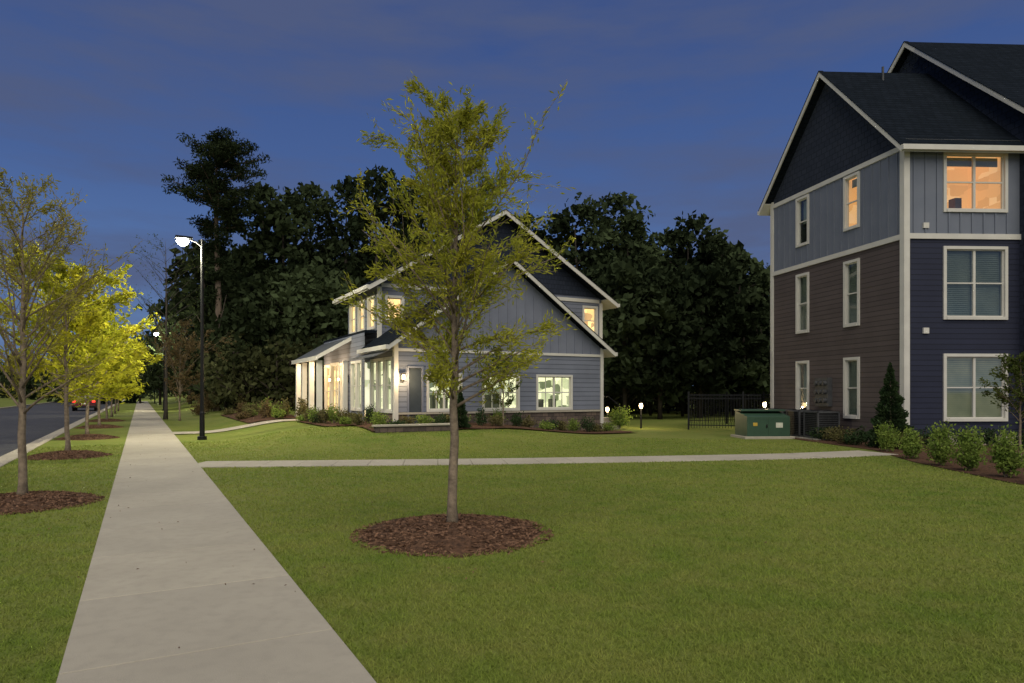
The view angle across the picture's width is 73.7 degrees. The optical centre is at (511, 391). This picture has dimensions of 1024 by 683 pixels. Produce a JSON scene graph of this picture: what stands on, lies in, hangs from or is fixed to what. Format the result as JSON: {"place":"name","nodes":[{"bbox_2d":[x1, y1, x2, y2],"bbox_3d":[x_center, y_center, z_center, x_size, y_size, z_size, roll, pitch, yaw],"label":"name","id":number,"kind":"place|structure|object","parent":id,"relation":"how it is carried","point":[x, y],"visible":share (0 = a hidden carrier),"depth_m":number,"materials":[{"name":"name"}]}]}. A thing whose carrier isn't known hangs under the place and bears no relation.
{"place":"outdoors","nodes":[
{"label":"outdoors","id":0,"kind":"place"},
{"bbox_2d":[0,399,123,456],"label":"asphalt road","id":1,"kind":"structure","parent":0,"point":[42,420],"depth_m":40.50,"materials":[{"name":"asphalt"}]},
{"bbox_2d":[0,399,124,461],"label":"gutter","id":2,"kind":"object","parent":1,"relation":"on","point":[8,455],"visible":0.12,"depth_m":24.14,"materials":[{"name":"concrete"}]},
{"bbox_2d":[72,393,97,410],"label":"parked car","id":3,"kind":"object","parent":1,"relation":"on","point":[93,404],"visible":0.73,"depth_m":61.32,"materials":[{"name":"red paint"}]},
{"bbox_2d":[56,401,376,682],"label":"sidewalk","id":4,"kind":"structure","parent":0,"point":[132,623],"depth_m":5.23,"materials":[{"name":"concrete"}]},
{"bbox_2d":[173,419,295,433],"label":"entrance path","id":5,"kind":"structure","parent":0,"point":[233,428],"depth_m":27.25,"materials":[{"name":"concrete"}]},
{"bbox_2d":[0,392,1023,682],"bbox_3d":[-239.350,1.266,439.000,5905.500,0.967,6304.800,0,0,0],"label":"lawn ground","id":6,"kind":"structure","parent":0,"point":[672,424],"depth_m":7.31,"materials":[{"name":"green plant"}]},
{"bbox_2d":[0,489,104,514],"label":"mulch ring","id":7,"kind":"object","parent":6,"relation":"on","point":[11,503],"visible":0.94,"depth_m":9.53,"materials":[{"name":"brown wood"}]},
{"bbox_2d":[0,400,123,466],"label":"kerb","id":8,"kind":"structure","parent":6,"relation":"on","point":[14,457],"depth_m":21.02,"materials":[{"name":"concrete"}]},
{"bbox_2d":[27,450,112,459],"bbox_3d":[-10.998,1.526,16.905,1.970,0.200,1.967,0,0,0],"label":"mulch ring","id":9,"kind":"object","parent":6,"relation":"on","point":[65,454],"visible":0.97,"depth_m":16.49,"materials":[{"name":"brown wood"}]},
{"bbox_2d":[0,167,141,494],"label":"young elm tree","id":10,"kind":"object","parent":6,"relation":"on","point":[26,293],"visible":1,"depth_m":9.71,"materials":[{"name":"green plant"}]},
{"bbox_2d":[0,239,148,450],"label":"young elm tree","id":11,"kind":"object","parent":6,"relation":"on","point":[101,349],"visible":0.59,"depth_m":16.98,"materials":[{"name":"yellow plant"}]},
{"bbox_2d":[54,434,119,439],"bbox_3d":[-14.623,1.525,23.492,2.022,0.200,1.943,0,0,0],"label":"mulch ring","id":12,"kind":"object","parent":6,"relation":"on","point":[88,437],"visible":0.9,"depth_m":23.09,"materials":[{"name":"brown wood"}]},
{"bbox_2d":[33,289,160,433],"bbox_3d":[-14.576,-0.892,23.968,4.424,5.097,3.766,0,0,0],"label":"young elm tree","id":13,"kind":"object","parent":6,"relation":"on","point":[123,348],"visible":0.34,"depth_m":23.58,"materials":[{"name":"yellow plant"}]},
{"bbox_2d":[32,302,162,425],"bbox_3d":[-18.108,-1.253,29.948,4.294,5.809,4.348,0,0,38],"label":"young elm tree","id":14,"kind":"object","parent":6,"relation":"on","point":[137,356],"visible":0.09,"depth_m":30.51,"materials":[{"name":"yellow plant"}]},
{"bbox_2d":[75,424,122,428],"bbox_3d":[-18.494,1.527,30.594,1.972,0.207,1.945,0,0,0],"label":"mulch ring","id":15,"kind":"object","parent":6,"relation":"on","point":[95,426],"visible":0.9,"depth_m":30.18,"materials":[{"name":"brown wood"}]},
{"bbox_2d":[61,324,145,418],"bbox_3d":[-21.875,-1.115,36.931,4.089,5.540,5.257,0,0,0],"label":"young elm tree","id":16,"kind":"object","parent":6,"relation":"on","point":[106,404],"visible":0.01,"depth_m":36.97,"materials":[{"name":"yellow plant"}]},
{"bbox_2d":[89,418,124,421],"bbox_3d":[-22.207,1.525,37.305,1.975,0.215,1.975,0,0,0],"label":"mulch ring","id":17,"kind":"object","parent":6,"relation":"on","point":[108,420],"visible":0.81,"depth_m":36.86,"materials":[{"name":"brown wood"}]},
{"bbox_2d":[102,339,147,416],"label":"young elm tree","id":18,"kind":"object","parent":6,"relation":"on","point":[111,414],"visible":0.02,"depth_m":43.62,"materials":[{"name":"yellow plant"}]},
{"bbox_2d":[117,344,144,410],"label":"young elm tree","id":19,"kind":"object","parent":6,"relation":"on","point":[138,391],"visible":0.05,"depth_m":57.11,"materials":[{"name":"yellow plant"}]},
{"bbox_2d":[114,353,163,413],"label":"young elm tree","id":20,"kind":"object","parent":6,"relation":"on","point":[158,355],"visible":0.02,"depth_m":51.12,"materials":[{"name":"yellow plant"}]},
{"bbox_2d":[153,332,164,410],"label":"street lamp","id":21,"kind":"object","parent":6,"relation":"on","point":[156,333],"visible":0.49,"depth_m":58.77,"materials":[{"name":"black metal"}]},
{"bbox_2d":[114,234,207,418],"bbox_3d":[-20.262,-3.934,40.109,5.012,11.178,6.140,0,0,-22],"label":"bare tree","id":22,"kind":"object","parent":6,"relation":"on","point":[165,414],"visible":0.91,"depth_m":39.92,"materials":[{"name":"brown plant"}]},
{"bbox_2d":[142,319,236,420],"bbox_3d":[-18.276,-1.170,38.266,4.155,5.644,4.585,0,0,0],"label":"ornamental tree","id":23,"kind":"object","parent":6,"relation":"on","point":[189,349],"visible":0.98,"depth_m":37.89,"materials":[{"name":"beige plant"}]},
{"bbox_2d":[175,235,206,439],"bbox_3d":[-10.663,-1.770,22.679,0.968,6.740,0.367,0,0,-32],"label":"street lamp","id":24,"kind":"object","parent":6,"relation":"on","point":[181,240],"visible":1,"depth_m":22.78,"materials":[{"name":"black metal"}]},
{"bbox_2d":[190,403,208,414],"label":"foundation shrub","id":25,"kind":"object","parent":6,"relation":"on","point":[197,409],"visible":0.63,"depth_m":42.95,"materials":[{"name":"beige plant"}]},
{"bbox_2d":[204,392,214,411],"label":"foundation shrub","id":26,"kind":"object","parent":6,"relation":"on","point":[206,403],"visible":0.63,"depth_m":45.25,"materials":[{"name":"green plant"}]},
{"bbox_2d":[160,126,272,410],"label":"pine tree","id":27,"kind":"object","parent":6,"relation":"on","point":[224,150],"visible":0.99,"depth_m":45.39,"materials":[{"name":"green plant"}]},
{"bbox_2d":[222,413,297,422],"bbox_3d":[-12.675,1.218,34.321,2.600,0.195,11.600,0,0,-29],"label":"planting bed","id":28,"kind":"object","parent":6,"relation":"on","point":[258,417],"visible":0.38,"depth_m":31.04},
{"bbox_2d":[232,411,250,419],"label":"foundation shrub","id":29,"kind":"object","parent":28,"relation":"on","point":[242,415],"visible":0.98,"depth_m":31.81,"materials":[{"name":"beige plant"}]},
{"bbox_2d":[258,397,272,417],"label":"foundation shrub","id":30,"kind":"object","parent":28,"relation":"on","point":[264,411],"visible":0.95,"depth_m":30.47,"materials":[{"name":"beige plant"}]},
{"bbox_2d":[268,403,285,418],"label":"foundation shrub","id":31,"kind":"object","parent":28,"relation":"on","point":[276,413],"visible":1,"depth_m":29.74,"materials":[{"name":"green plant"}]},
{"bbox_2d":[277,397,290,416],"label":"foundation shrub","id":32,"kind":"object","parent":28,"relation":"on","point":[285,407],"visible":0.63,"depth_m":30.38,"materials":[{"name":"green plant"}]},
{"bbox_2d":[292,397,307,416],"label":"foundation shrub","id":33,"kind":"object","parent":28,"relation":"on","point":[300,411],"visible":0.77,"depth_m":29.78,"materials":[{"name":"green plant"}]},
{"bbox_2d":[300,421,373,425],"bbox_3d":[-6.412,1.135,25.548,2.400,0.030,5.000,0,0,-29],"label":"planting bed","id":34,"kind":"object","parent":6,"relation":"on","point":[327,423],"visible":0.36,"depth_m":24.44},
{"bbox_2d":[307,405,318,422],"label":"foundation shrub","id":35,"kind":"object","parent":34,"relation":"on","point":[312,414],"visible":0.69,"depth_m":25.13,"materials":[{"name":"green plant"}]},
{"bbox_2d":[314,407,330,422],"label":"foundation shrub","id":36,"kind":"object","parent":34,"relation":"on","point":[324,417],"visible":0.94,"depth_m":24.70,"materials":[{"name":"green plant"}]},
{"bbox_2d":[325,403,340,422],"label":"foundation shrub","id":37,"kind":"object","parent":34,"relation":"on","point":[333,416],"visible":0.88,"depth_m":24.57,"materials":[{"name":"green plant"}]},
{"bbox_2d":[337,416,352,425],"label":"foundation shrub","id":38,"kind":"object","parent":34,"relation":"on","point":[343,420],"visible":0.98,"depth_m":23.83,"materials":[{"name":"green plant"}]},
{"bbox_2d":[350,412,366,424],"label":"foundation shrub","id":39,"kind":"object","parent":34,"relation":"on","point":[357,419],"visible":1,"depth_m":23.47,"materials":[{"name":"green plant"}]},
{"bbox_2d":[363,403,375,422],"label":"foundation shrub","id":40,"kind":"object","parent":34,"relation":"on","point":[368,413],"visible":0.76,"depth_m":24.90,"materials":[{"name":"green plant"}]},
{"bbox_2d":[0,164,769,418],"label":"forest","id":41,"kind":"object","parent":6,"relation":"on","point":[680,324],"visible":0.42,"depth_m":46.22,"materials":[{"name":"green plant"}]},
{"bbox_2d":[374,425,449,432],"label":"wall","id":42,"kind":"structure","parent":6,"relation":"on","point":[410,429],"depth_m":21.98,"materials":[{"name":"stone"}]},
{"bbox_2d":[372,423,449,426],"bbox_3d":[-3.144,1.070,22.165,2.800,0.060,0.330,0,0,-29],"label":"cap","id":43,"kind":"object","parent":42,"relation":"on","point":[400,425],"visible":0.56,"depth_m":21.91,"materials":[{"name":"concrete"}]},
{"bbox_2d":[349,512,554,557],"bbox_3d":[-0.668,1.526,7.696,2.322,0.200,2.356,0,0,0],"label":"mulch ring","id":44,"kind":"object","parent":6,"relation":"on","point":[468,533],"visible":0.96,"depth_m":7.26,"materials":[{"name":"brown wood"}]},
{"bbox_2d":[330,70,577,522],"bbox_3d":[-0.623,-0.929,7.832,2.901,5.167,3.281,0,0,0],"label":"young elm tree","id":45,"kind":"object","parent":6,"relation":"on","point":[444,165],"visible":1,"depth_m":7.52,"materials":[{"name":"green plant"}]},
{"bbox_2d":[291,209,619,430],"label":"clubhouse","id":46,"kind":"structure","parent":6,"relation":"on","point":[370,362],"depth_m":27.02,"materials":[{"name":"wood"}]},
{"bbox_2d":[409,368,420,423],"bbox_3d":[-3.439,0.150,24.159,0.480,2.000,0.040,0,0,-29],"label":"side door","id":47,"kind":"structure","parent":46,"relation":"in","point":[414,373],"depth_m":24.15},
{"bbox_2d":[7,434,909,647],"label":"fallen leaves","id":48,"kind":"object","parent":6,"relation":"on","point":[286,542],"visible":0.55,"depth_m":8.24,"materials":[{"name":"brown plant"}]},
{"bbox_2d":[355,423,631,432],"bbox_3d":[-0.211,1.346,24.829,10.600,0.448,2.000,0,0,-29],"label":"planting bed","id":49,"kind":"object","parent":6,"relation":"on","point":[483,426],"visible":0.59,"depth_m":24.45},
{"bbox_2d":[364,410,392,427],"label":"foundation shrub","id":50,"kind":"object","parent":49,"relation":"on","point":[380,421],"visible":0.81,"depth_m":22.09,"materials":[{"name":"green plant"}]},
{"bbox_2d":[399,415,416,423],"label":"foundation shrub","id":51,"kind":"object","parent":49,"relation":"on","point":[409,420],"visible":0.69,"depth_m":22.83,"materials":[{"name":"green plant"}]},
{"bbox_2d":[414,414,434,423],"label":"foundation shrub","id":52,"kind":"object","parent":49,"relation":"on","point":[422,419],"visible":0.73,"depth_m":22.92,"materials":[{"name":"green plant"}]},
{"bbox_2d":[431,412,449,422],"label":"foundation shrub","id":53,"kind":"object","parent":49,"relation":"on","point":[439,419],"visible":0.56,"depth_m":23.02,"materials":[{"name":"green plant"}]},
{"bbox_2d":[457,386,471,427],"bbox_3d":[-1.740,0.513,23.227,0.759,1.474,0.770,0,0,0],"label":"conifer shrub","id":54,"kind":"object","parent":49,"relation":"on","point":[463,418],"visible":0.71,"depth_m":23.10,"materials":[{"name":"green plant"}]},
{"bbox_2d":[471,407,486,425],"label":"foundation shrub","id":55,"kind":"object","parent":49,"relation":"on","point":[481,419],"visible":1,"depth_m":23.89,"materials":[{"name":"green plant"}]},
{"bbox_2d":[485,414,503,425],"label":"foundation shrub","id":56,"kind":"object","parent":49,"relation":"on","point":[495,420],"visible":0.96,"depth_m":23.97,"materials":[{"name":"green plant"}]},
{"bbox_2d":[476,343,521,425],"bbox_3d":[-0.352,-0.286,24.490,1.607,3.178,1.812,0,0,28],"label":"ornamental tree","id":57,"kind":"object","parent":49,"relation":"on","point":[509,401],"visible":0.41,"depth_m":24.53,"materials":[{"name":"green plant"}]},
{"bbox_2d":[507,411,523,425],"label":"foundation shrub","id":58,"kind":"object","parent":49,"relation":"on","point":[515,420],"visible":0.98,"depth_m":24.89,"materials":[{"name":"green plant"}]},
{"bbox_2d":[520,415,537,426],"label":"foundation shrub","id":59,"kind":"object","parent":49,"relation":"on","point":[527,422],"visible":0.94,"depth_m":25.24,"materials":[{"name":"green plant"}]},
{"bbox_2d":[536,419,557,430],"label":"foundation shrub","id":60,"kind":"object","parent":49,"relation":"on","point":[546,425],"visible":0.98,"depth_m":25.11,"materials":[{"name":"green plant"}]},
{"bbox_2d":[556,417,568,430],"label":"foundation shrub","id":61,"kind":"object","parent":49,"relation":"on","point":[562,426],"visible":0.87,"depth_m":26.16,"materials":[{"name":"green plant"}]},
{"bbox_2d":[566,418,580,430],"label":"foundation shrub","id":62,"kind":"object","parent":49,"relation":"on","point":[573,425],"visible":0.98,"depth_m":26.40,"materials":[{"name":"green plant"}]},
{"bbox_2d":[580,416,595,431],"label":"foundation shrub","id":63,"kind":"object","parent":49,"relation":"on","point":[585,426],"visible":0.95,"depth_m":26.46,"materials":[{"name":"green plant"}]},
{"bbox_2d":[590,423,607,431],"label":"foundation shrub","id":64,"kind":"object","parent":49,"relation":"on","point":[598,428],"visible":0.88,"depth_m":26.78,"materials":[{"name":"green plant"}]},
{"bbox_2d":[602,422,617,430],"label":"foundation shrub","id":65,"kind":"object","parent":49,"relation":"on","point":[609,427],"visible":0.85,"depth_m":27.06,"materials":[{"name":"green plant"}]},
{"bbox_2d":[606,404,636,426],"bbox_3d":[4.702,1.055,29.537,1.320,1.104,1.401,0,0,20],"label":"rounded shrub","id":66,"kind":"object","parent":6,"relation":"on","point":[616,418],"visible":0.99,"depth_m":29.35,"materials":[{"name":"green plant"}]},
{"bbox_2d":[688,392,769,429],"bbox_3d":[11.020,0.790,33.013,4.536,1.620,10.725,0,0,36],"label":"metal fence","id":67,"kind":"object","parent":6,"relation":"on","point":[726,397],"visible":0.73,"depth_m":28.96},
{"bbox_2d":[731,409,794,438],"bbox_3d":[8.750,1.115,23.900,1.740,1.010,1.340,0,0,-3],"label":"utility transformer box","id":68,"kind":"object","parent":6,"relation":"on","point":[762,423],"visible":0.98,"depth_m":23.37,"materials":[{"name":"green metal"}]},
{"bbox_2d":[792,438,1023,483],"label":"planting bed","id":69,"kind":"object","parent":6,"relation":"on","point":[987,471],"visible":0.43,"depth_m":15.35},
{"bbox_2d":[786,410,809,437],"bbox_3d":[10.225,1.122,23.988,1.203,0.996,1.024,0,0,0],"label":"air conditioner unit","id":70,"kind":"object","parent":69,"relation":"on","point":[796,423],"visible":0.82,"depth_m":23.80,"materials":[{"name":"grey metal"}]},
{"bbox_2d":[805,426,828,439],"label":"shrub","id":71,"kind":"object","parent":69,"relation":"on","point":[816,435],"visible":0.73,"depth_m":22.56,"materials":[{"name":"green plant"}]},
{"bbox_2d":[798,410,839,439],"bbox_3d":[10.429,1.122,23.009,1.203,0.996,1.024,0,0,0],"label":"air conditioner unit","id":72,"kind":"object","parent":69,"relation":"on","point":[819,418],"visible":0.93,"depth_m":22.68,"materials":[{"name":"grey metal"}]},
{"bbox_2d":[819,424,842,440],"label":"shrub","id":73,"kind":"object","parent":69,"relation":"on","point":[832,430],"visible":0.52,"depth_m":22.12,"materials":[{"name":"green plant"}]},
{"bbox_2d":[829,427,855,443],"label":"shrub","id":74,"kind":"object","parent":69,"relation":"on","point":[837,435],"visible":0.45,"depth_m":20.96,"materials":[{"name":"green plant"}]},
{"bbox_2d":[840,429,871,444],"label":"shrub","id":75,"kind":"object","parent":69,"relation":"on","point":[853,438],"visible":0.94,"depth_m":20.37,"materials":[{"name":"green plant"}]},
{"bbox_2d":[873,420,902,450],"bbox_3d":[10.049,1.177,18.180,0.724,0.858,0.626,0,0,0],"label":"boxwood shrub","id":76,"kind":"object","parent":69,"relation":"on","point":[887,440],"visible":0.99,"depth_m":18.12,"materials":[{"name":"green plant"}]},
{"bbox_2d":[862,362,914,448],"bbox_3d":[10.801,0.369,19.415,1.462,2.462,1.547,0,0,0],"label":"conifer shrub","id":77,"kind":"object","parent":69,"relation":"on","point":[888,406],"visible":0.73,"depth_m":19.26,"materials":[{"name":"green plant"}]},
{"bbox_2d":[897,426,924,458],"bbox_3d":[9.521,1.209,16.308,0.629,0.797,0.633,0,0,0],"label":"boxwood shrub","id":78,"kind":"object","parent":69,"relation":"on","point":[911,445],"visible":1,"depth_m":16.23,"materials":[{"name":"green plant"}]},
{"bbox_2d":[915,424,933,447],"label":"shrub","id":79,"kind":"object","parent":69,"relation":"on","point":[926,436],"visible":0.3,"depth_m":19.14,"materials":[{"name":"green plant"}]},
{"bbox_2d":[924,418,957,465],"bbox_3d":[9.238,1.080,14.737,0.751,1.052,0.673,0,0,0],"label":"boxwood shrub","id":80,"kind":"object","parent":69,"relation":"on","point":[941,447],"visible":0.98,"depth_m":14.69,"materials":[{"name":"green plant"}]},
{"bbox_2d":[947,423,988,470],"bbox_3d":[9.280,1.118,13.825,0.683,0.978,0.708,0,0,11],"label":"boxwood shrub","id":81,"kind":"object","parent":69,"relation":"on","point":[968,453],"visible":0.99,"depth_m":13.76,"materials":[{"name":"green plant"}]},
{"bbox_2d":[978,426,1012,445],"bbox_3d":[13.717,1.288,19.610,0.876,0.640,0.792,0,0,0],"label":"shrub","id":82,"kind":"object","parent":69,"relation":"on","point":[987,435],"visible":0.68,"depth_m":19.53,"materials":[{"name":"green plant"}]},
{"bbox_2d":[977,352,1023,460],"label":"ornamental tree","id":83,"kind":"object","parent":69,"relation":"on","point":[1016,368],"visible":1,"depth_m":15.33,"materials":[{"name":"green plant"}]},
{"bbox_2d":[981,422,1023,477],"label":"boxwood shrub","id":84,"kind":"object","parent":69,"relation":"on","point":[1005,458],"visible":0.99,"depth_m":12.63,"materials":[{"name":"green plant"}]},
{"bbox_2d":[1007,428,1023,447],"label":"shrub","id":85,"kind":"object","parent":69,"relation":"on","point":[1022,438],"visible":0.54,"depth_m":19.20,"materials":[{"name":"green plant"}]},
{"bbox_2d":[899,51,1023,432],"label":"wing siding","id":86,"kind":"object","parent":6,"relation":"on","point":[1008,118],"visible":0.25,"depth_m":21.42,"materials":[{"name":"wood"}]},
{"bbox_2d":[887,41,1023,106],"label":"wing roof","id":87,"kind":"structure","parent":86,"relation":"on","point":[998,68],"depth_m":23.19,"materials":[{"name":"black"}]},
{"bbox_2d":[888,42,1023,112],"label":"wing rake trim","id":88,"kind":"structure","parent":87,"relation":"attached to","point":[970,81],"depth_m":22.33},
{"bbox_2d":[910,239,1019,434],"bbox_3d":[21.298,-3.350,24.882,21.713,10.300,8.785,0,0,-3],"label":"navy siding","id":89,"kind":"object","parent":6,"relation":"on","point":[934,344],"visible":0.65,"depth_m":20.45,"materials":[{"name":"wood"}]},
{"bbox_2d":[774,240,899,431],"bbox_3d":[11.030,-1.430,23.753,0.001,6.460,6.850,0,0,-12],"label":"brown siding","id":90,"kind":"object","parent":89,"relation":"attached to","point":[826,344],"visible":0.75,"depth_m":23.17,"materials":[{"name":"wood"}]},
{"bbox_2d":[813,378,831,405],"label":"meter bank","id":91,"kind":"structure","parent":90,"relation":"attached to","point":[822,391],"depth_m":23.75,"materials":[{"name":"grey metal"}]},
{"bbox_2d":[758,71,1023,210],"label":"roof","id":92,"kind":"structure","parent":89,"relation":"on","point":[908,108],"depth_m":22.03,"materials":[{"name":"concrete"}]},
{"bbox_2d":[773,84,895,203],"bbox_3d":[11.030,-9.225,23.753,0.001,3.750,6.850,0,0,-12],"label":"gable siding","id":93,"kind":"object","parent":92,"relation":"attached to","point":[840,134],"visible":0.83,"depth_m":23.68,"materials":[{"name":"wood"}]},
{"bbox_2d":[757,72,1023,215],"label":"rake trim","id":94,"kind":"structure","parent":92,"relation":"attached to","point":[764,209],"depth_m":20.23,"materials":[{"name":"wood"}]},
{"bbox_2d":[770,139,1020,424],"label":"trim boards","id":95,"kind":"object","parent":89,"relation":"attached to","point":[904,236],"depth_m":20.44,"materials":[{"name":"wood"}]},
{"bbox_2d":[774,151,1019,271],"bbox_3d":[20.520,-6.580,21.112,22.846,3.840,6.085,0,0,16],"label":"grey siding","id":96,"kind":"object","parent":89,"relation":"on","point":[1013,193],"visible":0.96,"depth_m":21.11,"materials":[{"name":"wood"}]},
{"bbox_2d":[778,151,1007,269],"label":"battens","id":97,"kind":"object","parent":96,"relation":"attached to","point":[937,202],"visible":0.83,"depth_m":21.71,"materials":[{"name":"wood"}]},
{"bbox_2d":[795,152,1007,420],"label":"window trim","id":98,"kind":"structure","parent":89,"relation":"attached to","point":[974,249],"depth_m":20.56,"materials":[{"name":"wood"}]},
{"bbox_2d":[801,199,806,409],"bbox_3d":[11.036,-3.165,25.201,0.385,7.950,0.682,0,0,-12],"label":"dim room","id":99,"kind":"object","parent":98,"relation":"attached to","point":[803,232],"visible":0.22,"depth_m":25.50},
{"bbox_2d":[801,158,1000,414],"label":"blinds","id":100,"kind":"object","parent":98,"relation":"attached to","point":[959,299],"visible":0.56,"depth_m":20.68,"materials":[{"name":"plastic"}]},
{"bbox_2d":[802,253,998,413],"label":"blind slats","id":101,"kind":"object","parent":100,"relation":"attached to","point":[963,281],"visible":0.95,"depth_m":20.64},
{"bbox_2d":[849,157,1000,226],"bbox_3d":[12.972,-6.300,21.636,4.164,1.680,1.879,0,0,30],"label":"lit room","id":102,"kind":"object","parent":98,"relation":"attached to","point":[988,196],"visible":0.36,"depth_m":21.71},
{"bbox_2d":[949,198,961,207],"bbox_3d":[12.882,-5.795,21.972,2.665,0.630,0.379,0,0,40],"label":"furniture","id":103,"kind":"object","parent":102,"relation":"on","point":[955,202],"visible":0.29,"depth_m":21.14,"materials":[{"name":"grey metal"}]},
{"bbox_2d":[947,358,1000,416],"bbox_3d":[13.875,-0.135,20.630,1.858,1.890,0.049,0,0,-3],"label":"window","id":104,"kind":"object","parent":98,"relation":"attached to","point":[959,402],"visible":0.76,"depth_m":20.65,"materials":[{"name":"glass"}]},
{"bbox_2d":[922,222,928,333],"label":"wall vents","id":105,"kind":"object","parent":89,"relation":"attached to","point":[925,330],"depth_m":20.38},
{"bbox_2d":[0,0,1023,364],"label":"sky","id":106,"kind":"structure","parent":0,"point":[676,106],"materials":[{"name":"blue"}]},
{"bbox_2d":[198,450,897,467],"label":"crossing path","id":107,"kind":"structure","parent":0,"point":[478,461],"depth_m":15.75,"materials":[{"name":"concrete"}]},
{"bbox_2d":[604,396,620,428],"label":"concrete steps","id":108,"kind":"structure","parent":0,"point":[606,419],"depth_m":29.62,"materials":[{"name":"grey concrete"}]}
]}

